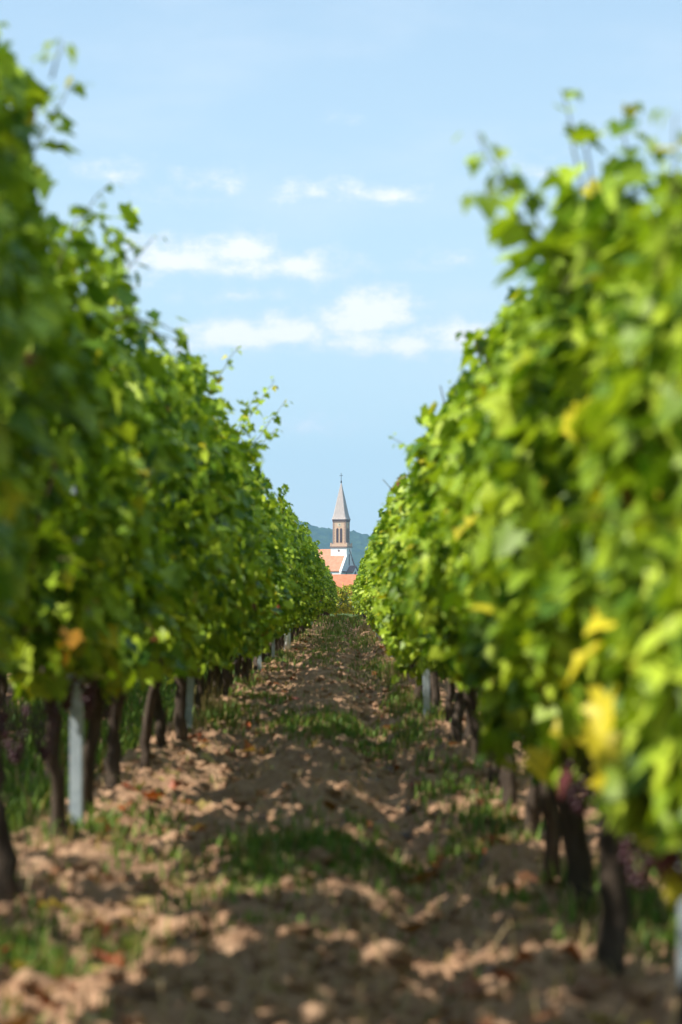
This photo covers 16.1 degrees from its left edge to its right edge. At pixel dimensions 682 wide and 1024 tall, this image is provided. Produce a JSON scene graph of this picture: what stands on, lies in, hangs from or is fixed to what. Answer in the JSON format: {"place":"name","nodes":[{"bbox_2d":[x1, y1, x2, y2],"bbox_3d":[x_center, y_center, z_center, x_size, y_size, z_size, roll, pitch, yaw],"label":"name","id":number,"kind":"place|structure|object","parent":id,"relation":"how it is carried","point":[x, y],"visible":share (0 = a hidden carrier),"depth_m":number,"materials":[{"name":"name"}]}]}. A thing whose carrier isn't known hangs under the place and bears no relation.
{"place":"outdoors","nodes":[
{"label":"outdoors","id":0,"kind":"place"},
{"bbox_2d":[294,520,370,573],"bbox_3d":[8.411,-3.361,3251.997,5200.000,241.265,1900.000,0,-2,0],"label":"hills","id":1,"kind":"structure","parent":0,"point":[358,541],"depth_m":3210.65,"materials":[{"name":"blue"}]},
{"bbox_2d":[0,612,677,1023],"bbox_3d":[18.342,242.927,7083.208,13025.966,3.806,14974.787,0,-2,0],"label":"ground","id":2,"kind":"structure","parent":0,"point":[274,778],"depth_m":7.65,"materials":[{"name":"soil"}]},
{"bbox_2d":[0,675,7,706],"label":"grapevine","id":3,"kind":"object","parent":2,"relation":"on","point":[3,691],"depth_m":19.13,"materials":[{"name":"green plant"}]},
{"bbox_2d":[0,101,34,601],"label":"grapevine","id":4,"kind":"object","parent":2,"relation":"on","point":[9,177],"visible":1,"depth_m":3.88,"materials":[{"name":"green plant"}]},
{"bbox_2d":[0,22,94,755],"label":"grapevine","id":5,"kind":"object","parent":2,"relation":"on","point":[29,92],"visible":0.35,"depth_m":6.23,"materials":[{"name":"green plant"}]},
{"bbox_2d":[0,72,102,590],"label":"grapevine","id":6,"kind":"object","parent":2,"relation":"on","point":[23,316],"visible":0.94,"depth_m":5.03,"materials":[{"name":"green plant"}]},
{"bbox_2d":[0,183,145,902],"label":"grapevine","id":7,"kind":"object","parent":2,"relation":"on","point":[68,568],"visible":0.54,"depth_m":7.48,"materials":[{"name":"green plant"}]},
{"bbox_2d":[68,485,84,828],"bbox_3d":[-0.977,0.390,8.944,0.062,1.870,0.032,0,-2,7],"label":"trellis post","id":8,"kind":"object","parent":2,"relation":"on","point":[76,768],"visible":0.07,"depth_m":8.91,"materials":[{"name":"metal"}]},
{"bbox_2d":[5,201,192,837],"bbox_3d":[-1.030,0.022,8.617,1.015,2.365,1.569,0,-2,0],"label":"grapevine","id":9,"kind":"object","parent":2,"relation":"on","point":[112,632],"visible":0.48,"depth_m":8.44,"materials":[{"name":"green plant"}]},
{"bbox_2d":[8,439,193,813],"bbox_3d":[-1.024,0.403,9.794,0.874,1.875,1.563,0,-2,0],"label":"grapevine","id":10,"kind":"object","parent":2,"relation":"on","point":[173,574],"visible":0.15,"depth_m":9.67,"materials":[{"name":"green plant"}]},
{"bbox_2d":[65,307,229,788],"bbox_3d":[-0.995,0.184,10.986,1.003,2.301,1.527,0,-2,0],"label":"grapevine","id":11,"kind":"object","parent":2,"relation":"on","point":[174,387],"visible":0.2,"depth_m":11.07,"materials":[{"name":"green plant"}]},
{"bbox_2d":[103,347,256,770],"bbox_3d":[-0.951,0.269,12.205,1.068,2.196,1.562,0,-2,0],"label":"grapevine","id":12,"kind":"object","parent":2,"relation":"on","point":[210,566],"visible":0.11,"depth_m":11.90,"materials":[{"name":"green plant"}]},
{"bbox_2d":[185,677,193,727],"bbox_3d":[-0.950,0.613,15.694,0.062,1.870,0.032,3,-2,-5],"label":"trellis post","id":13,"kind":"object","parent":2,"relation":"on","point":[189,696],"depth_m":15.65,"materials":[{"name":"metal"}]},
{"bbox_2d":[130,346,268,748],"bbox_3d":[-1.001,0.262,13.394,1.201,2.274,1.555,0,-2,0],"label":"grapevine","id":14,"kind":"object","parent":2,"relation":"on","point":[225,638],"visible":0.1,"depth_m":13.35,"materials":[{"name":"green plant"}]},
{"bbox_2d":[138,346,267,741],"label":"grapevine","id":15,"kind":"object","parent":2,"relation":"on","point":[198,367],"visible":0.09,"depth_m":14.57,"materials":[{"name":"green plant"}]},
{"bbox_2d":[185,400,255,713],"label":"grapevine","id":16,"kind":"object","parent":2,"relation":"on","point":[239,545],"depth_m":15.78,"materials":[{"name":"green plant"}]},
{"bbox_2d":[206,520,248,701],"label":"grapevine","id":17,"kind":"object","parent":2,"relation":"on","point":[229,667],"visible":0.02,"depth_m":19.31,"materials":[{"name":"brown plant"}]},
{"bbox_2d":[193,426,275,719],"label":"grapevine","id":18,"kind":"object","parent":2,"relation":"on","point":[267,592],"visible":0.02,"depth_m":17.10,"materials":[{"name":"green plant"}]},
{"bbox_2d":[221,526,272,694],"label":"grapevine","id":19,"kind":"object","parent":2,"relation":"on","point":[227,680],"depth_m":21.74,"materials":[{"name":"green plant"}]},
{"bbox_2d":[203,376,292,705],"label":"grapevine","id":20,"kind":"object","parent":2,"relation":"on","point":[244,418],"visible":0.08,"depth_m":18.39,"materials":[{"name":"green plant"}]},
{"bbox_2d":[213,477,294,697],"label":"grapevine","id":21,"kind":"object","parent":2,"relation":"on","point":[267,631],"visible":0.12,"depth_m":20.48,"materials":[{"name":"green plant"}]},
{"bbox_2d":[229,463,287,688],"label":"grapevine","id":22,"kind":"object","parent":2,"relation":"on","point":[271,503],"visible":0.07,"depth_m":23.02,"materials":[{"name":"green plant"}]},
{"bbox_2d":[258,650,261,671],"bbox_3d":[-0.975,1.148,28.980,0.062,1.870,0.032,0,-2,-6],"label":"trellis post","id":23,"kind":"object","parent":2,"relation":"on","point":[260,662],"depth_m":28.94,"materials":[{"name":"metal"}]},
{"bbox_2d":[241,474,283,683],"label":"grapevine","id":24,"kind":"object","parent":2,"relation":"on","point":[244,669],"visible":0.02,"depth_m":24.06,"materials":[{"name":"green plant"}]},
{"bbox_2d":[234,526,305,679],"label":"grapevine","id":25,"kind":"object","parent":2,"relation":"on","point":[238,661],"visible":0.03,"depth_m":25.33,"materials":[{"name":"green plant"}]},
{"bbox_2d":[250,551,289,670],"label":"grapevine","id":26,"kind":"object","parent":2,"relation":"on","point":[288,580],"depth_m":27.79,"materials":[{"name":"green plant"}]},
{"bbox_2d":[249,520,292,672],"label":"grapevine","id":27,"kind":"object","parent":2,"relation":"on","point":[284,557],"visible":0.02,"depth_m":26.52,"materials":[{"name":"green plant"}]},
{"bbox_2d":[253,507,293,663],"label":"grapevine","id":28,"kind":"object","parent":2,"relation":"on","point":[285,548],"depth_m":30.46,"materials":[{"name":"green plant"}]},
{"bbox_2d":[272,639,274,657],"bbox_3d":[-0.952,1.302,33.978,0.062,1.870,0.032,0,-2,-2],"label":"trellis post","id":29,"kind":"object","parent":2,"relation":"on","point":[273,649],"depth_m":33.94,"materials":[{"name":"metal"}]},
{"bbox_2d":[264,510,293,659],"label":"grapevine","id":30,"kind":"object","parent":2,"relation":"on","point":[286,527],"visible":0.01,"depth_m":32.71,"materials":[{"name":"green plant"}]},
{"bbox_2d":[253,522,310,669],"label":"grapevine","id":31,"kind":"object","parent":2,"relation":"on","point":[294,616],"visible":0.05,"depth_m":29.02,"materials":[{"name":"green plant"}]},
{"bbox_2d":[262,539,305,661],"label":"grapevine","id":32,"kind":"object","parent":2,"relation":"on","point":[293,555],"visible":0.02,"depth_m":31.42,"materials":[{"name":"green plant"}]},
{"bbox_2d":[269,483,302,657],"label":"grapevine","id":33,"kind":"object","parent":2,"relation":"on","point":[281,500],"visible":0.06,"depth_m":33.93,"materials":[{"name":"green plant"}]},
{"bbox_2d":[284,629,290,649],"bbox_3d":[-0.896,2.122,39.953,0.124,0.470,0.124,0,-2,0],"label":"grow tube","id":34,"kind":"object","parent":2,"relation":"on","point":[287,640],"visible":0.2,"depth_m":39.90,"materials":[{"name":"white plastic"}]},
{"bbox_2d":[275,548,305,651],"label":"grapevine","id":35,"kind":"object","parent":2,"relation":"on","point":[276,639],"visible":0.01,"depth_m":36.30,"materials":[{"name":"green plant"}]},
{"bbox_2d":[280,568,306,649],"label":"grapevine","id":36,"kind":"object","parent":2,"relation":"on","point":[282,640],"depth_m":38.71,"materials":[{"name":"brown plant"}]},
{"bbox_2d":[277,516,311,649],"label":"grapevine","id":37,"kind":"object","parent":2,"relation":"on","point":[305,567],"visible":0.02,"depth_m":37.54,"materials":[{"name":"green plant"}]},
{"bbox_2d":[270,502,319,649],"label":"grapevine","id":38,"kind":"object","parent":2,"relation":"on","point":[305,558],"visible":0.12,"depth_m":35.09,"materials":[{"name":"green plant"}]},
{"bbox_2d":[291,565,320,640],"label":"grapevine","id":39,"kind":"object","parent":2,"relation":"on","point":[293,630],"visible":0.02,"depth_m":46.01,"materials":[{"name":"green plant"}]},
{"bbox_2d":[305,596,312,612],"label":"grapevine","id":40,"kind":"object","parent":2,"relation":"on","point":[308,603],"depth_m":42.51,"materials":[{"name":"green plant"}]},
{"bbox_2d":[295,535,323,631],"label":"grapevine","id":41,"kind":"object","parent":2,"relation":"on","point":[308,624],"visible":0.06,"depth_m":41.18,"materials":[{"name":"green plant"}]},
{"bbox_2d":[294,564,328,636],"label":"grapevine","id":42,"kind":"object","parent":2,"relation":"on","point":[317,590],"visible":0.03,"depth_m":49.56,"materials":[{"name":"green plant"}]},
{"bbox_2d":[298,521,324,635],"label":"grapevine","id":43,"kind":"object","parent":2,"relation":"on","point":[307,530],"visible":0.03,"depth_m":51.94,"materials":[{"name":"green plant"}]},
{"bbox_2d":[299,542,325,633],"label":"grapevine","id":44,"kind":"object","parent":2,"relation":"on","point":[302,627],"visible":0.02,"depth_m":54.35,"materials":[{"name":"green plant"}]},
{"bbox_2d":[303,540,327,621],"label":"grapevine","id":45,"kind":"object","parent":2,"relation":"on","point":[316,609],"visible":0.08,"depth_m":50.67,"materials":[{"name":"green plant"}]},
{"bbox_2d":[307,576,326,627],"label":"grapevine","id":46,"kind":"object","parent":2,"relation":"on","point":[325,588],"visible":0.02,"depth_m":61.48,"materials":[{"name":"green plant"}]},
{"bbox_2d":[314,540,327,610],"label":"grapevine","id":47,"kind":"object","parent":2,"relation":"on","point":[321,552],"visible":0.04,"depth_m":67.62,"materials":[{"name":"green plant"}]},
{"bbox_2d":[314,570,330,621],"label":"grapevine","id":48,"kind":"object","parent":2,"relation":"on","point":[327,604],"visible":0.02,"depth_m":77.04,"materials":[{"name":"green plant"}]},
{"bbox_2d":[316,559,332,620],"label":"grapevine","id":49,"kind":"object","parent":2,"relation":"on","point":[330,587],"visible":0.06,"depth_m":80.67,"materials":[{"name":"green plant"}]},
{"bbox_2d":[0,634,654,1023],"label":"fallen leaves","id":50,"kind":"object","parent":2,"relation":"on","point":[472,980],"visible":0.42,"depth_m":7.27,"materials":[{"name":"brown plant"}]},
{"bbox_2d":[326,578,334,609],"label":"grapevine","id":51,"kind":"object","parent":2,"relation":"on","point":[332,601],"visible":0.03,"depth_m":93.73,"materials":[{"name":"green plant"}]},
{"bbox_2d":[328,570,335,609],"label":"grapevine","id":52,"kind":"object","parent":2,"relation":"on","point":[332,585],"visible":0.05,"depth_m":100.96,"materials":[{"name":"green plant"}]},
{"bbox_2d":[318,475,357,573],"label":"church","id":53,"kind":"structure","parent":2,"relation":"on","point":[337,557],"depth_m":847.94,"materials":[{"name":"ceramic"}]},
{"bbox_2d":[336,527,338,542],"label":"belfry window","id":54,"kind":"structure","parent":53,"relation":"in","point":[337,530],"depth_m":848.00,"materials":[{"name":"stone"}]},
{"bbox_2d":[339,528,342,542],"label":"belfry window","id":55,"kind":"structure","parent":53,"relation":"in","point":[340,530],"depth_m":847.79,"materials":[{"name":"stone"}]},
{"bbox_2d":[0,635,677,1023],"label":"soil clods","id":56,"kind":"object","parent":2,"relation":"on","point":[396,953],"visible":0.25,"depth_m":6.28,"materials":[{"name":"brown soil"}]},
{"bbox_2d":[333,582,347,615],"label":"grapevine","id":57,"kind":"object","parent":2,"relation":"on","point":[341,608],"visible":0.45,"depth_m":173.65,"materials":[{"name":"green plant"}]},
{"bbox_2d":[332,574,357,604],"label":"village house","id":58,"kind":"structure","parent":2,"relation":"on","point":[345,579],"depth_m":498.36,"materials":[{"name":"orange tile"}]},
{"bbox_2d":[341,584,354,616],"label":"grapevine","id":59,"kind":"object","parent":2,"relation":"on","point":[347,593],"visible":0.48,"depth_m":173.70,"materials":[{"name":"green plant"}]},
{"bbox_2d":[354,560,361,612],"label":"grapevine","id":60,"kind":"object","parent":2,"relation":"on","point":[358,586],"visible":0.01,"depth_m":76.27,"materials":[{"name":"green plant"}]},
{"bbox_2d":[354,558,363,614],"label":"grapevine","id":61,"kind":"object","parent":2,"relation":"on","point":[357,598],"visible":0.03,"depth_m":72.71,"materials":[{"name":"green plant"}]},
{"bbox_2d":[357,567,365,589],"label":"grapevine","id":62,"kind":"object","parent":2,"relation":"on","point":[359,575],"depth_m":53.52,"materials":[{"name":"green plant"}]},
{"bbox_2d":[359,547,367,577],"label":"grapevine","id":63,"kind":"object","parent":2,"relation":"on","point":[363,560],"visible":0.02,"depth_m":60.73,"materials":[{"name":"green plant"}]},
{"bbox_2d":[360,546,368,614],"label":"grapevine","id":64,"kind":"object","parent":2,"relation":"on","point":[365,573],"depth_m":49.64,"materials":[{"name":"green plant"}]},
{"bbox_2d":[359,549,374,631],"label":"grapevine","id":65,"kind":"object","parent":2,"relation":"on","point":[361,593],"visible":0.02,"depth_m":42.78,"materials":[{"name":"green plant"}]},
{"bbox_2d":[361,566,372,617],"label":"grapevine","id":66,"kind":"object","parent":2,"relation":"on","point":[365,591],"depth_m":41.54,"materials":[{"name":"green plant"}]},
{"bbox_2d":[358,549,382,641],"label":"grapevine","id":67,"kind":"object","parent":2,"relation":"on","point":[362,582],"visible":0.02,"depth_m":43.74,"materials":[{"name":"green plant"}]},
{"bbox_2d":[364,534,381,637],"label":"grapevine","id":68,"kind":"object","parent":2,"relation":"on","point":[368,556],"visible":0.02,"depth_m":34.39,"materials":[{"name":"green plant"}]},
{"bbox_2d":[367,565,380,632],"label":"grapevine","id":69,"kind":"object","parent":2,"relation":"on","point":[372,574],"depth_m":30.59,"materials":[{"name":"green plant"}]},
{"bbox_2d":[362,553,386,650],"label":"grapevine","id":70,"kind":"object","parent":2,"relation":"on","point":[369,599],"visible":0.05,"depth_m":37.97,"materials":[{"name":"green plant"}]},
{"bbox_2d":[368,543,380,635],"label":"grapevine","id":71,"kind":"object","parent":2,"relation":"on","point":[373,609],"visible":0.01,"depth_m":33.02,"materials":[{"name":"green plant"}]},
{"bbox_2d":[365,508,384,619],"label":"grapevine","id":72,"kind":"object","parent":2,"relation":"on","point":[380,513],"visible":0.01,"depth_m":35.56,"materials":[{"name":"green plant"}]},
{"bbox_2d":[366,500,387,636],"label":"grapevine","id":73,"kind":"object","parent":2,"relation":"on","point":[371,558],"depth_m":27.07,"materials":[{"name":"green plant"}]},
{"bbox_2d":[374,579,380,588],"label":"grapevine","id":74,"kind":"object","parent":2,"relation":"on","point":[379,584],"depth_m":29.61,"materials":[{"name":"green plant"}]},
{"bbox_2d":[367,479,414,684],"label":"grapevine","id":75,"kind":"object","parent":2,"relation":"on","point":[371,542],"visible":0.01,"depth_m":23.64,"materials":[{"name":"green plant"}]},
{"bbox_2d":[368,539,414,692],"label":"grapevine","id":76,"kind":"object","parent":2,"relation":"on","point":[378,576],"depth_m":22.30,"materials":[{"name":"green plant"}]},
{"bbox_2d":[370,497,413,665],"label":"grapevine","id":77,"kind":"object","parent":2,"relation":"on","point":[375,602],"visible":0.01,"depth_m":21.28,"materials":[{"name":"green plant"}]},
{"bbox_2d":[365,472,422,698],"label":"grapevine","id":78,"kind":"object","parent":2,"relation":"on","point":[383,554],"visible":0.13,"depth_m":19.58,"materials":[{"name":"green plant"}]},
{"bbox_2d":[381,486,442,716],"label":"grapevine","id":79,"kind":"object","parent":2,"relation":"on","point":[436,693],"depth_m":17.67,"materials":[{"name":"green plant"}]},
{"bbox_2d":[387,521,446,702],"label":"grapevine","id":80,"kind":"object","parent":2,"relation":"on","point":[408,659],"visible":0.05,"depth_m":18.73,"materials":[{"name":"green plant"}]},
{"bbox_2d":[388,437,455,721],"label":"grapevine","id":81,"kind":"object","parent":2,"relation":"on","point":[401,560],"visible":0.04,"depth_m":16.52,"materials":[{"name":"green plant"}]},
{"bbox_2d":[382,434,464,744],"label":"grapevine","id":82,"kind":"object","parent":2,"relation":"on","point":[424,664],"visible":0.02,"depth_m":15.20,"materials":[{"name":"green plant"}]},
{"bbox_2d":[423,668,429,716],"bbox_3d":[0.599,0.738,17.282,0.063,1.870,0.032,-1,-2,-5],"label":"trellis post","id":83,"kind":"object","parent":2,"relation":"on","point":[426,691],"depth_m":17.25,"materials":[{"name":"metal"}]},
{"bbox_2d":[381,433,478,747],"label":"grapevine","id":84,"kind":"object","parent":2,"relation":"on","point":[396,591],"visible":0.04,"depth_m":13.99,"materials":[{"name":"green plant"}]},
{"bbox_2d":[394,380,480,761],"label":"grapevine","id":85,"kind":"object","parent":2,"relation":"on","point":[428,417],"visible":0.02,"depth_m":12.83,"materials":[{"name":"green plant"}]},
{"bbox_2d":[403,398,500,783],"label":"grapevine","id":86,"kind":"object","parent":2,"relation":"on","point":[428,456],"visible":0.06,"depth_m":11.67,"materials":[{"name":"green plant"}]},
{"bbox_2d":[402,368,540,837],"bbox_3d":[0.696,0.388,9.271,0.910,1.884,1.570,0,-2,0],"label":"grapevine","id":87,"kind":"object","parent":2,"relation":"on","point":[422,592],"visible":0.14,"depth_m":9.37,"materials":[{"name":"green plant"}]},
{"bbox_2d":[426,321,517,808],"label":"grapevine","id":88,"kind":"object","parent":2,"relation":"on","point":[508,781],"visible":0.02,"depth_m":10.46,"materials":[{"name":"green plant"}]},
{"bbox_2d":[435,286,590,878],"bbox_3d":[0.691,0.249,8.057,0.751,2.098,1.562,0,-2,0],"label":"grapevine","id":89,"kind":"object","parent":2,"relation":"on","point":[476,436],"visible":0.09,"depth_m":7.96,"materials":[{"name":"green plant"}]},
{"bbox_2d":[440,260,597,913],"bbox_3d":[0.720,0.226,6.877,0.872,1.963,1.567,0,-2,0],"label":"grapevine","id":90,"kind":"object","parent":2,"relation":"on","point":[505,714],"visible":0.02,"depth_m":6.82,"materials":[{"name":"green plant"}]},
{"bbox_2d":[452,88,681,976],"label":"grapevine","id":91,"kind":"object","parent":2,"relation":"on","point":[542,386],"visible":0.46,"depth_m":5.53,"materials":[{"name":"green plant"}]},
{"bbox_2d":[534,108,681,1023],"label":"grapevine","id":92,"kind":"object","parent":2,"relation":"on","point":[629,481],"visible":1,"depth_m":4.29,"materials":[{"name":"green plant"}]},
{"bbox_2d":[675,376,681,989],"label":"trellis post","id":93,"kind":"object","parent":2,"relation":"on","point":[679,912],"depth_m":4.98,"materials":[{"name":"metal"}]},
{"bbox_2d":[0,614,677,1023],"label":"grass","id":94,"kind":"structure","parent":0,"point":[252,858],"depth_m":8.38,"materials":[{"name":"green plant"}]},
{"bbox_2d":[0,0,681,535],"label":"sky","id":95,"kind":"structure","parent":0,"point":[303,177],"materials":[{"name":"blue"}]}
]}

